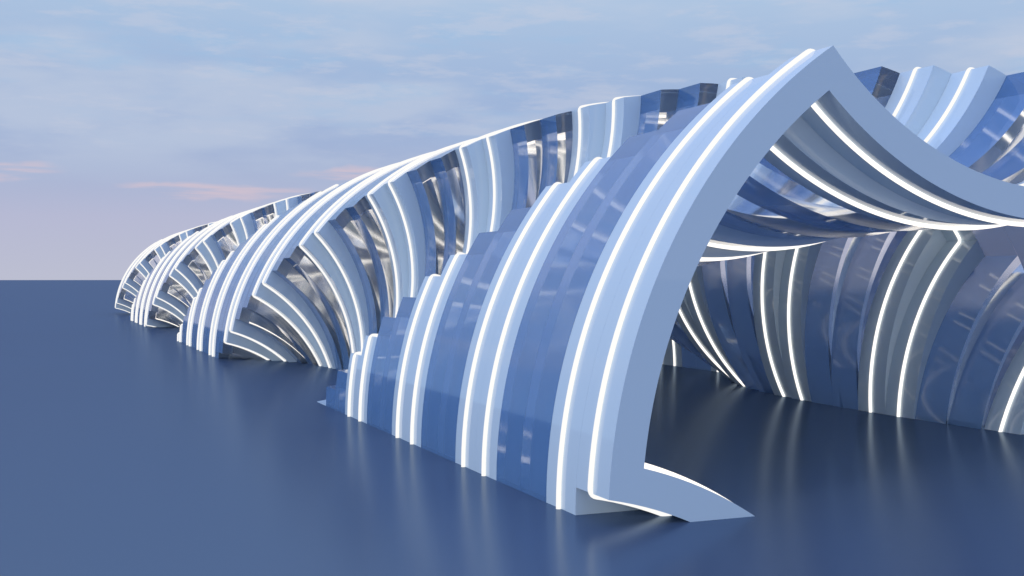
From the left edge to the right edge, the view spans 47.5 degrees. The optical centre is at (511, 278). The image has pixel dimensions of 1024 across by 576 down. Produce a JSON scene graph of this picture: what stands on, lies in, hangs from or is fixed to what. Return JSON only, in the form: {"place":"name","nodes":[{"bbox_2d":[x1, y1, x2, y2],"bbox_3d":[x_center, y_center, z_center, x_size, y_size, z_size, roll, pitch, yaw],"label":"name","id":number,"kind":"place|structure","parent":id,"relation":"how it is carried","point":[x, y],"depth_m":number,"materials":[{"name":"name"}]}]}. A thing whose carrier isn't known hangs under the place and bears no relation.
{"place":"outdoors","nodes":[
{"label":"outdoors","id":0,"kind":"place"},
{"bbox_2d":[0,280,1023,575],"bbox_3d":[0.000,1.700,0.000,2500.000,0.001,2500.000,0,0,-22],"label":"floor","id":1,"kind":"structure","parent":0,"point":[128,446],"depth_m":9.65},
{"bbox_2d":[115,46,1023,521],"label":"twisted pavilion","id":2,"kind":"structure","parent":1,"relation":"on","point":[531,308],"depth_m":12.13,"materials":[{"name":"blue metal"}]},
{"bbox_2d":[0,0,1023,279],"label":"sky","id":3,"kind":"structure","parent":0,"point":[127,126],"materials":[{"name":"blue"}]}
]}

